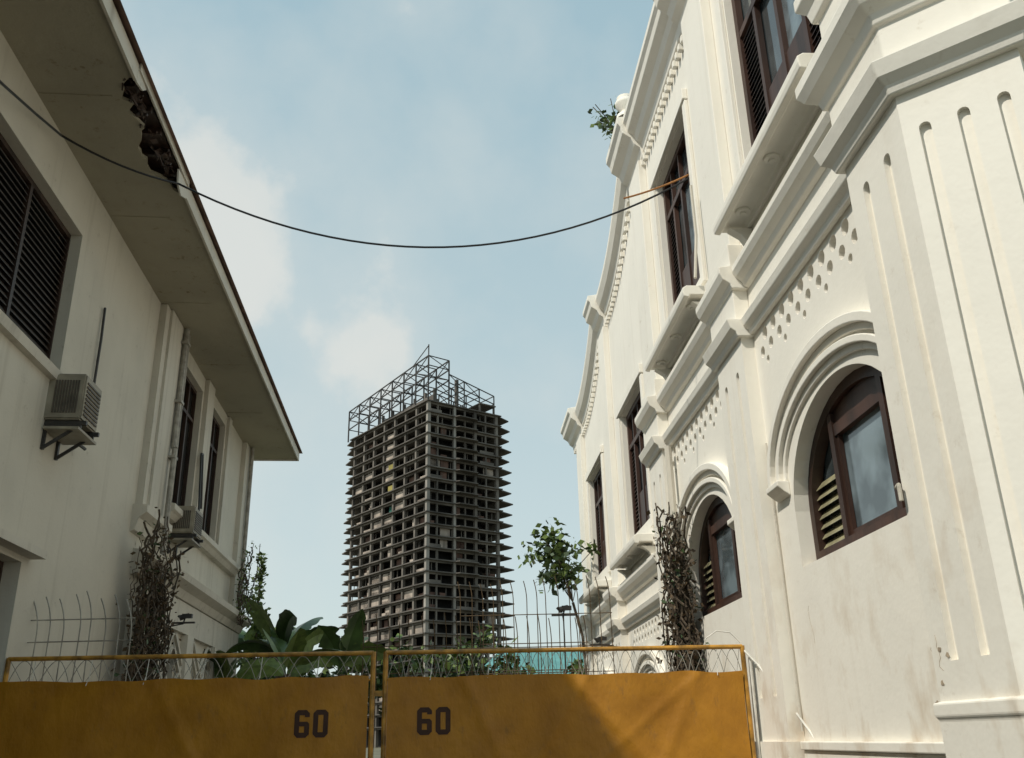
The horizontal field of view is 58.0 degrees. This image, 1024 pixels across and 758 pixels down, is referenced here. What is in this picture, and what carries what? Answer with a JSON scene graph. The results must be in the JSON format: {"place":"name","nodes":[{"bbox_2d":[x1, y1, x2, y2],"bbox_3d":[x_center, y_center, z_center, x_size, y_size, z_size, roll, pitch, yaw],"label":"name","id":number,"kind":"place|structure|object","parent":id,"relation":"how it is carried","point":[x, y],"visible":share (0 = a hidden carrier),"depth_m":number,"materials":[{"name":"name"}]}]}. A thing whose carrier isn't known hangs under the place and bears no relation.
{"place":"outdoors","nodes":[
{"label":"outdoors","id":0,"kind":"place"},
{"bbox_2d":[366,747,380,757],"bbox_3d":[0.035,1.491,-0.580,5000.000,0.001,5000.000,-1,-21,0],"label":"ground","id":1,"kind":"structure","parent":0,"point":[376,752],"depth_m":140.03,"materials":[{"name":"concrete"}]},
{"bbox_2d":[27,591,134,681],"bbox_3d":[-4.488,3.673,9.073,1.257,3.130,0.013,-1,-21,0],"label":"rebar fence","id":2,"kind":"object","parent":1,"relation":"on","point":[90,619],"visible":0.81,"depth_m":9.47,"materials":[{"name":"brown metal"}]},
{"bbox_2d":[0,0,302,681],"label":"white house with eaves","id":3,"kind":"structure","parent":1,"relation":"on","point":[118,286],"depth_m":11.15,"materials":[{"name":"white paint"}]},
{"bbox_2d":[40,374,101,459],"bbox_3d":[-4.823,0.502,10.268,0.480,0.840,0.991,1,-21,-5],"label":"air conditioner","id":4,"kind":"object","parent":3,"relation":"attached to","point":[72,408],"visible":0.98,"depth_m":9.91,"materials":[{"name":"metal"}]},
{"bbox_2d":[0,149,215,678],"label":"window panes","id":5,"kind":"structure","parent":3,"relation":"in","point":[2,155],"depth_m":9.94,"materials":[{"name":"black glass"}]},
{"bbox_2d":[0,133,219,648],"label":"window frames","id":6,"kind":"structure","parent":3,"relation":"in","point":[33,189],"depth_m":10.52,"materials":[{"name":"brown wood"}]},
{"bbox_2d":[110,507,188,680],"bbox_3d":[-4.977,3.407,12.648,0.565,3.060,1.855,1,-21,-7],"label":"climbing vine","id":7,"kind":"object","parent":3,"relation":"attached to","point":[146,620],"visible":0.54,"depth_m":12.53,"materials":[{"name":"brown plant"}]},
{"bbox_2d":[162,613,194,628],"bbox_3d":[-5.182,3.679,13.953,0.772,0.268,0.132,-1,-21,0],"label":"floodlight","id":8,"kind":"object","parent":3,"relation":"attached to","point":[183,617],"visible":0.86,"depth_m":13.95,"materials":[{"name":"metal"}]},
{"bbox_2d":[167,506,202,558],"bbox_3d":[-5.326,2.578,15.185,0.480,0.760,1.071,1,-21,-6],"label":"air conditioner","id":9,"kind":"object","parent":3,"relation":"attached to","point":[186,530],"visible":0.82,"depth_m":14.78,"materials":[{"name":"metal"}]},
{"bbox_2d":[233,542,263,628],"bbox_3d":[-5.550,4.291,19.517,0.578,1.817,1.453,-1,-21,0],"label":"climbing vine","id":10,"kind":"object","parent":3,"relation":"attached to","point":[244,587],"visible":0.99,"depth_m":19.27,"materials":[{"name":"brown plant"}]},
{"bbox_2d":[204,649,284,679],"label":"banana plant","id":11,"kind":"object","parent":1,"relation":"on","point":[271,666],"visible":0.4,"depth_m":17.57,"materials":[{"name":"green plant"}]},
{"bbox_2d":[239,551,270,679],"bbox_3d":[-6.032,7.005,21.499,0.763,5.999,0.680,-18,-27,37],"label":"conical shrub","id":12,"kind":"object","parent":1,"relation":"on","point":[259,579],"visible":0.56,"depth_m":22.19,"materials":[{"name":"green plant"}]},
{"bbox_2d":[238,624,295,677],"bbox_3d":[-5.975,7.930,21.610,2.513,4.354,2.023,-15,-25,32],"label":"banana plant","id":13,"kind":"object","parent":1,"relation":"on","point":[247,634],"visible":0.11,"depth_m":21.74,"materials":[{"name":"green plant"}]},
{"bbox_2d":[243,594,339,677],"bbox_3d":[-4.789,6.970,19.762,2.183,4.750,2.346,12,-25,-30],"label":"banana plant","id":14,"kind":"object","parent":1,"relation":"on","point":[286,623],"visible":0.38,"depth_m":20.38,"materials":[{"name":"green plant"}]},
{"bbox_2d":[236,625,584,714],"bbox_3d":[-2.589,8.343,22.628,10.563,4.176,3.520,-1,-21,0],"label":"shrub mass","id":15,"kind":"object","parent":1,"relation":"on","point":[415,665],"visible":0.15,"depth_m":22.26,"materials":[{"name":"green plant"}]},
{"bbox_2d":[517,517,600,674],"bbox_3d":[1.188,5.860,19.192,2.058,6.148,1.438,-1,-21,0],"label":"tree","id":16,"kind":"object","parent":1,"relation":"on","point":[558,553],"visible":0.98,"depth_m":19.95,"materials":[{"name":"green plant"}]},
{"bbox_2d":[664,185,697,633],"bbox_3d":[2.219,1.739,11.081,0.117,7.900,2.571,-1,-21,-2],"label":"downpipe","id":17,"kind":"object","parent":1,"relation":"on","point":[670,477],"visible":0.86,"depth_m":12.39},
{"bbox_2d":[576,0,942,741],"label":"walls","id":18,"kind":"structure","parent":1,"relation":"on","point":[864,668],"depth_m":8.03,"materials":[{"name":"white paint"}]},
{"bbox_2d":[590,636,611,646],"bbox_3d":[1.700,4.516,15.839,0.720,0.218,0.122,-1,-21,0],"label":"floodlight","id":19,"kind":"object","parent":18,"relation":"attached to","point":[597,639],"visible":0.75,"depth_m":15.83,"materials":[{"name":"metal"}]},
{"bbox_2d":[623,174,688,198],"bbox_3d":[1.890,-2.283,11.633,1.004,0.811,0.044,2,-21,-7],"label":"orange cable","id":20,"kind":"object","parent":18,"relation":"attached to","point":[666,184],"visible":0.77,"depth_m":11.65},
{"bbox_2d":[646,502,708,671],"bbox_3d":[2.110,2.997,11.552,0.574,3.139,1.161,-1,-21,0],"label":"climbing vine","id":21,"kind":"object","parent":18,"relation":"attached to","point":[682,623],"visible":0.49,"depth_m":11.56,"materials":[{"name":"brown plant"}]},
{"bbox_2d":[586,338,804,757],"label":"pilaster shafts","id":22,"kind":"object","parent":18,"relation":"attached to","point":[781,734],"visible":0.66,"depth_m":8.95,"materials":[{"name":"white paint"}]},
{"bbox_2d":[594,0,906,616],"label":"window frames","id":23,"kind":"structure","parent":18,"relation":"attached to","point":[857,396],"depth_m":9.28,"materials":[{"name":"brown wood"}]},
{"bbox_2d":[600,0,843,603],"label":"shutters","id":24,"kind":"object","parent":23,"relation":"attached to","point":[772,44],"visible":0.05,"depth_m":9.50,"materials":[{"name":"brown wood"}]},
{"bbox_2d":[597,18,903,590],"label":"window louvres","id":25,"kind":"object","parent":24,"relation":"attached to","point":[756,131],"depth_m":9.79,"materials":[{"name":"brown wood"}]},
{"bbox_2d":[643,0,896,597],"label":"dusty panes","id":26,"kind":"object","parent":23,"relation":"attached to","point":[869,473],"visible":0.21,"depth_m":7.33,"materials":[{"name":"grey glass"}]},
{"bbox_2d":[704,474,844,609],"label":"glass jalousies","id":27,"kind":"object","parent":23,"relation":"attached to","point":[833,519],"visible":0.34,"depth_m":7.93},
{"bbox_2d":[560,0,945,757],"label":"mouldings","id":28,"kind":"object","parent":18,"relation":"attached to","point":[722,310],"visible":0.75,"depth_m":11.07,"materials":[{"name":"white paint"}]},
{"bbox_2d":[587,98,619,139],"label":"parapet weed","id":29,"kind":"object","parent":28,"relation":"on","point":[605,120],"visible":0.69,"depth_m":15.60,"materials":[{"name":"green plant"}]},
{"bbox_2d":[615,93,628,116],"bbox_3d":[1.857,-4.430,15.066,0.340,0.460,0.332,-1,-21,0],"label":"parapet urn","id":30,"kind":"object","parent":28,"relation":"on","point":[621,103],"visible":0.5,"depth_m":14.98,"materials":[{"name":"white paint"}]},
{"bbox_2d":[704,630,813,757],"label":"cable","id":31,"kind":"object","parent":18,"relation":"attached to","point":[750,659],"visible":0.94,"depth_m":8.77,"materials":[{"name":"white plastic"}]},
{"bbox_2d":[765,443,903,730],"bbox_3d":[2.430,1.311,7.029,0.294,2.650,3.024,0,-21,-3],"label":"conduit","id":32,"kind":"object","parent":18,"relation":"attached to","point":[898,487],"visible":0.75,"depth_m":8.27,"materials":[{"name":"white plastic"}]},
{"bbox_2d":[808,606,949,702],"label":"plaster scars","id":33,"kind":"object","parent":18,"relation":"attached to","point":[947,655],"visible":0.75,"depth_m":5.26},
{"bbox_3d":[2.410,-2.582,11.766,0.287,0.200,0.069,-1,-21,0],"label":"cable insulator","id":34,"kind":"object","parent":18,"relation":"attached to","visible":0},
{"bbox_2d":[0,80,688,247],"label":"overhead cable","id":35,"kind":"object","parent":34,"relation":"attached to","point":[161,179],"visible":1,"depth_m":10.87,"materials":[{"name":"black rubber"}]},
{"bbox_2d":[819,0,1023,701],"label":"corner pier","id":36,"kind":"structure","parent":1,"relation":"on","point":[935,174],"depth_m":5.29,"materials":[{"name":"white paint"}]},
{"bbox_2d":[793,0,1023,757],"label":"corner pier bands","id":37,"kind":"object","parent":36,"relation":"attached to","point":[870,61],"visible":0.97,"depth_m":5.77,"materials":[{"name":"white paint"}]},
{"bbox_2d":[338,344,514,747],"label":"unfinished concrete tower","id":38,"kind":"structure","parent":0,"point":[426,482],"depth_m":266.84,"materials":[{"name":"concrete"}]},
{"bbox_2d":[121,0,841,676],"label":"sky","id":39,"kind":"structure","parent":0,"point":[393,122],"materials":[{"name":"blue"}]},
{"bbox_2d":[485,652,583,674],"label":"teal roofed shed","id":40,"kind":"structure","parent":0,"point":[556,661],"depth_m":29.63,"materials":[{"name":"metal"}]},
{"label":"road","id":41,"kind":"structure","parent":0,"visible":0},
{"bbox_2d":[226,628,348,677],"bbox_3d":[-4.548,6.833,18.196,2.329,3.860,1.680,8,-23,-23],"label":"banana plant","id":42,"kind":"object","parent":41,"relation":"on","point":[301,641],"visible":0.64,"depth_m":18.66,"materials":[{"name":"green plant"}]},
{"bbox_2d":[288,609,386,676],"bbox_3d":[-3.912,7.352,20.259,2.321,4.361,1.581,16,-27,-38],"label":"banana plant","id":43,"kind":"object","parent":41,"relation":"on","point":[351,639],"visible":0.69,"depth_m":20.55,"materials":[{"name":"green plant"}]},
{"bbox_2d":[0,644,756,757],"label":"yellow barrier fence","id":44,"kind":"object","parent":41,"relation":"on","point":[687,714],"visible":1,"depth_m":8.72,"materials":[{"name":"metal"}]},
{"bbox_2d":[362,612,589,749],"bbox_3d":[-0.503,4.894,12.694,3.245,3.307,0.013,-1,-21,0],"label":"rebar fence","id":45,"kind":"object","parent":41,"relation":"on","point":[493,644],"visible":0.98,"depth_m":13.12,"materials":[{"name":"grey metal"}]},
{"bbox_2d":[457,576,614,675],"bbox_3d":[0.416,5.336,15.089,2.630,4.181,0.015,-1,-21,0],"label":"rebar fence","id":46,"kind":"object","parent":41,"relation":"on","point":[546,614],"visible":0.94,"depth_m":15.53,"materials":[{"name":"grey metal"}]},
{"bbox_2d":[552,605,574,673],"bbox_3d":[0.772,4.818,12.700,0.340,3.358,0.122,-1,-21,0],"label":"floodlight","id":47,"kind":"object","parent":41,"relation":"on","point":[563,609],"visible":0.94,"depth_m":13.25,"materials":[{"name":"metal"}]}
]}

